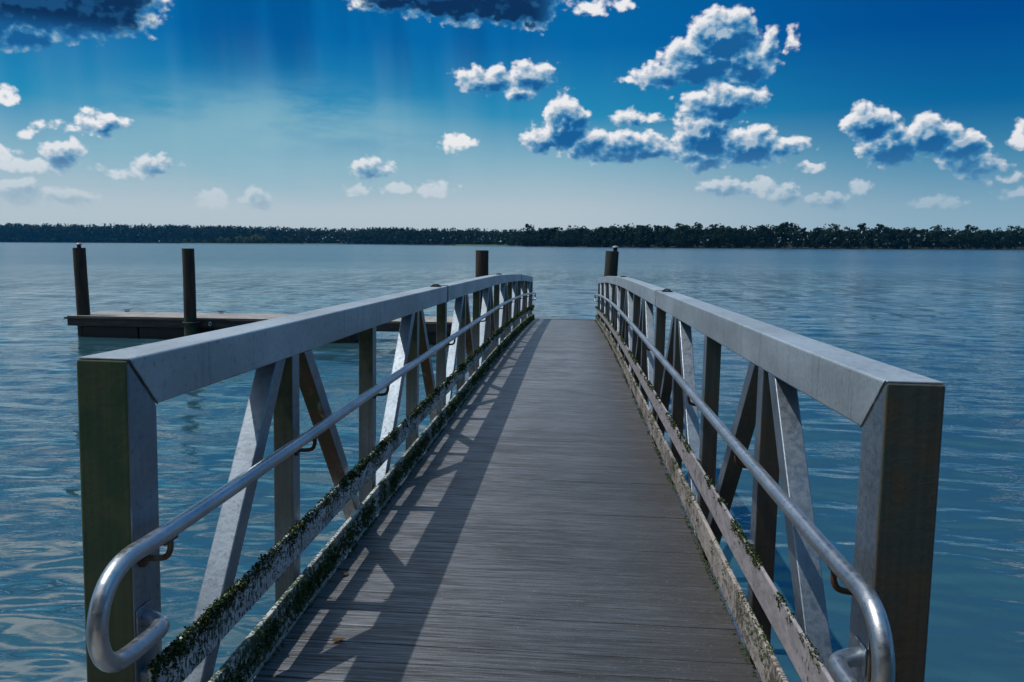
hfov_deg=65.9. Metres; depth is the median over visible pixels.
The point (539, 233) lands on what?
shore tree
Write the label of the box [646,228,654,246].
shore tree
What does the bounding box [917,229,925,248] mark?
shore tree
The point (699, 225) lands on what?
shore tree
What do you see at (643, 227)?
shore tree
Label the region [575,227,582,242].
shore tree
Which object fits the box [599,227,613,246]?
shore tree
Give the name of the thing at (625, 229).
shore tree
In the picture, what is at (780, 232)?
shore tree
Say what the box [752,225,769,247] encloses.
shore tree
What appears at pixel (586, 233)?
shore tree
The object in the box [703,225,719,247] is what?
shore tree
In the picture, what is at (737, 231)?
shore tree
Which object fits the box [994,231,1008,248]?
shore tree
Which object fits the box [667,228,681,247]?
shore tree
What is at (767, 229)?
shore tree
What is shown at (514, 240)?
wood
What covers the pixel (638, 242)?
shore tree
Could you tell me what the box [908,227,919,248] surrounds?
shore tree
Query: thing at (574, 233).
shore tree
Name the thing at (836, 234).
shore tree
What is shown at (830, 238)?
shore tree
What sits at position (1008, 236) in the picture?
shore tree
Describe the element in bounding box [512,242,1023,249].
bank
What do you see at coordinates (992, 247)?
shore tree
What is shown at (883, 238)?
shore tree
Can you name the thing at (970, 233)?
shore tree
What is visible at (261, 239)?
marsh bush
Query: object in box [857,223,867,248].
shore tree
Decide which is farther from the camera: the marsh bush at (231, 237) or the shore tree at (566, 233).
the marsh bush at (231, 237)
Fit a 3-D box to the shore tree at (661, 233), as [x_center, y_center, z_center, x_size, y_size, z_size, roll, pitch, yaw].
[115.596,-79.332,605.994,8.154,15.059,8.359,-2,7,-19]
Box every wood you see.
[0,223,578,244]
[507,223,1023,248]
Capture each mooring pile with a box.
[72,243,89,335]
[182,248,196,336]
[476,250,488,315]
[604,246,618,276]
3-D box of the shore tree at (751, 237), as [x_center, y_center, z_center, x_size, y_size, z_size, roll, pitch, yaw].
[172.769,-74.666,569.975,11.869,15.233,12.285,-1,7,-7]
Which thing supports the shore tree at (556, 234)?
on the bank at (835, 247)
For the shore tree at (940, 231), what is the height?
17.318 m
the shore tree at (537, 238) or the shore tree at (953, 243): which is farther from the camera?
the shore tree at (537, 238)
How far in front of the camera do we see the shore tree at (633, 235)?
628.22 m
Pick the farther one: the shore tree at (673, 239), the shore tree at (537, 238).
the shore tree at (537, 238)
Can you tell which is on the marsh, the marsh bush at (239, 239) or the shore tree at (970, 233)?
the marsh bush at (239, 239)
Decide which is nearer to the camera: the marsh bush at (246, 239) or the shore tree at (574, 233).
the shore tree at (574, 233)
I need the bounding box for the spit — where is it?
[456,244,510,245]
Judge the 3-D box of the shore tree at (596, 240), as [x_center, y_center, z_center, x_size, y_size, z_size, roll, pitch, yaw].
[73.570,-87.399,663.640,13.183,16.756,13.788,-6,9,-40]
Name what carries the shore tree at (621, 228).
on the bank at (835, 247)
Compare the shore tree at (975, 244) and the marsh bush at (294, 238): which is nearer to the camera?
the shore tree at (975, 244)
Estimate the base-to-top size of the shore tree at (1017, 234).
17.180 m
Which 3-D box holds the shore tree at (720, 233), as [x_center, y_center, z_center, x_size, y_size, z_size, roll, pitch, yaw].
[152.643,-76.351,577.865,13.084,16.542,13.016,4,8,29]
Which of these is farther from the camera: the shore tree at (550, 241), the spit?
the spit
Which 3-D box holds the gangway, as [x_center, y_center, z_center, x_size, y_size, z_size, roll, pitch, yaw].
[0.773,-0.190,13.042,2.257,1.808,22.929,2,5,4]
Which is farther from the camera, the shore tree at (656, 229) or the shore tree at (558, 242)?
the shore tree at (558, 242)
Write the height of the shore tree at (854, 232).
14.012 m
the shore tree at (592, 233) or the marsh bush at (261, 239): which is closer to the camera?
the shore tree at (592, 233)
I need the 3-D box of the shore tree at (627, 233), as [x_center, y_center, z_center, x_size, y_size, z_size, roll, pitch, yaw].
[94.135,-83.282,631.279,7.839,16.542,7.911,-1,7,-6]
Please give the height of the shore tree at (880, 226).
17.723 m
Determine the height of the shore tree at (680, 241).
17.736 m
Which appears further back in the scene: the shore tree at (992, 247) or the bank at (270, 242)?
the bank at (270, 242)
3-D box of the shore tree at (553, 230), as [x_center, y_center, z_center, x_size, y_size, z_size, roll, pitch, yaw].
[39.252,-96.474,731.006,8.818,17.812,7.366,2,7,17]
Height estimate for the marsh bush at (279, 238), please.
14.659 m
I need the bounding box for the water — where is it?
[0,242,1023,681]
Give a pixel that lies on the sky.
(488, 115)
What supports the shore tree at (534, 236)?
on the bank at (835, 247)
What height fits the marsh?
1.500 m
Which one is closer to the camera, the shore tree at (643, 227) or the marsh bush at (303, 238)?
the shore tree at (643, 227)
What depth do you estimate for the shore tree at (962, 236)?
553.51 m
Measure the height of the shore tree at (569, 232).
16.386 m
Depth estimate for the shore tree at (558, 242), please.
715.65 m
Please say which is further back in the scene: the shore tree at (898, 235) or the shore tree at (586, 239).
the shore tree at (586, 239)
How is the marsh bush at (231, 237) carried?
on the marsh
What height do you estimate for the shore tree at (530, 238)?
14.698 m
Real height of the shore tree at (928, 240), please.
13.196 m
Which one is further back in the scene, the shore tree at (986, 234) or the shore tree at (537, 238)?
the shore tree at (537, 238)
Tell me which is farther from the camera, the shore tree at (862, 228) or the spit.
the spit
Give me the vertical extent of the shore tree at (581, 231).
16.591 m
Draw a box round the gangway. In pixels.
[77,273,944,681]
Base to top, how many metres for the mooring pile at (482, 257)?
4.433 m
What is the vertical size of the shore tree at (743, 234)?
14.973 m
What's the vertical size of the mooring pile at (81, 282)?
4.610 m
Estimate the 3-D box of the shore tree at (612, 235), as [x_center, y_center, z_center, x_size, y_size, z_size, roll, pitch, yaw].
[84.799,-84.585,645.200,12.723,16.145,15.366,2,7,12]
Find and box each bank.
[1,241,506,244]
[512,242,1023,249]
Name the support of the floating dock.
on the water
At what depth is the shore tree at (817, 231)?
556.04 m
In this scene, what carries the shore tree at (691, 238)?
on the bank at (835, 247)
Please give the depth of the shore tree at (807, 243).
561.40 m
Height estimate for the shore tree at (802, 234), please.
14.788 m
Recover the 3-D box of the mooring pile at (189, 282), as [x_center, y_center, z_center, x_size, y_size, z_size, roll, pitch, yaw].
[-10.339,-0.739,25.393,0.432,4.445,0.396,1,7,4]
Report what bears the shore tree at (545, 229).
on the bank at (835, 247)
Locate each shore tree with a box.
[524,224,534,245]
[526,231,538,245]
[531,231,541,245]
[536,227,543,245]
[536,231,549,245]
[543,227,548,245]
[543,229,556,245]
[550,227,556,240]
[552,232,560,245]
[555,231,564,245]
[561,230,570,246]
[566,228,577,246]
[568,231,579,246]
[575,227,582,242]
[579,228,585,246]
[582,229,589,246]
[584,231,594,243]
[587,228,597,246]
[592,227,606,246]
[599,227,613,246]
[608,228,622,245]
[617,226,624,246]
[621,225,629,246]
[625,226,633,240]
[627,227,638,246]
[634,225,653,246]
[635,230,643,246]
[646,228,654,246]
[651,225,660,246]
[658,228,667,246]
[662,227,675,246]
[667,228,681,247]
[676,225,694,247]
[681,228,697,247]
[692,222,703,247]
[699,229,710,247]
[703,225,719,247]
[712,225,728,247]
[719,228,735,247]
[731,229,741,247]
[737,227,748,244]
[743,227,758,247]
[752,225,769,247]
[763,227,773,247]
[769,225,785,247]
[779,222,789,247]
[789,223,798,247]
[798,227,807,247]
[804,232,817,247]
[809,227,825,247]
[821,229,836,247]
[832,224,842,246]
[839,231,852,247]
[844,229,859,247]
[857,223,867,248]
[865,228,875,248]
[873,224,884,247]
[877,226,895,248]
[886,228,904,248]
[896,229,912,248]
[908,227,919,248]
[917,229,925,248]
[922,230,938,248]
[931,225,943,248]
[938,228,956,248]
[948,232,960,248]
[955,233,968,248]
[965,224,975,248]
[970,230,988,248]
[977,229,994,248]
[985,233,998,248]
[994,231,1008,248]
[1002,230,1014,248]
[1011,225,1022,248]
[1019,228,1023,248]
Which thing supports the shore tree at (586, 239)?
on the bank at (835, 247)
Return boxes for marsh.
[183,243,327,243]
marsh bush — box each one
[217,236,223,242]
[229,235,235,242]
[235,235,243,242]
[242,236,250,242]
[249,234,259,242]
[258,235,266,242]
[276,235,284,242]
[290,234,298,243]
[297,235,305,243]
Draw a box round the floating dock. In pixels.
[64,309,595,343]
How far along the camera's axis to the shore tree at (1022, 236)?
560.64 m
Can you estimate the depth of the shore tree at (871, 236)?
554.55 m
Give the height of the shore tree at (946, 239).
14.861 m
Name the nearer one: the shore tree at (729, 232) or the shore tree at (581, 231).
the shore tree at (729, 232)
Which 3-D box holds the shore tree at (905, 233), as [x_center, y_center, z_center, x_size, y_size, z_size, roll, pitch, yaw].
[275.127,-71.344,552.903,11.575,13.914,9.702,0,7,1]
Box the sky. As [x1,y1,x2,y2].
[0,0,1023,242]
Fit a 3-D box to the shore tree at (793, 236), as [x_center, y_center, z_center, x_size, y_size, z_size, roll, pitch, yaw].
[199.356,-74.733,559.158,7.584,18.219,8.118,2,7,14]
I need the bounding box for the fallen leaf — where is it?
[331,638,344,640]
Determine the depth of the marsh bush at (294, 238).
1280.08 m
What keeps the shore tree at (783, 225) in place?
on the bank at (835, 247)
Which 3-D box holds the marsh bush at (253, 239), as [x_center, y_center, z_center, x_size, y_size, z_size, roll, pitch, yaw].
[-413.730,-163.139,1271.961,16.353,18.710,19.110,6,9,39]
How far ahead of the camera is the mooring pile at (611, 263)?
23.92 m
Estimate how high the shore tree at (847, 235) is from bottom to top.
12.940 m
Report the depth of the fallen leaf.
3.16 m
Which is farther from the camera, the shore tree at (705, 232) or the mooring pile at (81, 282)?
the shore tree at (705, 232)
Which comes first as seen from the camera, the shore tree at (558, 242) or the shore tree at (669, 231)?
the shore tree at (669, 231)
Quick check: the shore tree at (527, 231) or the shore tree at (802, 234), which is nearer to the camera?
the shore tree at (802, 234)
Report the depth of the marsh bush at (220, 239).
1295.12 m

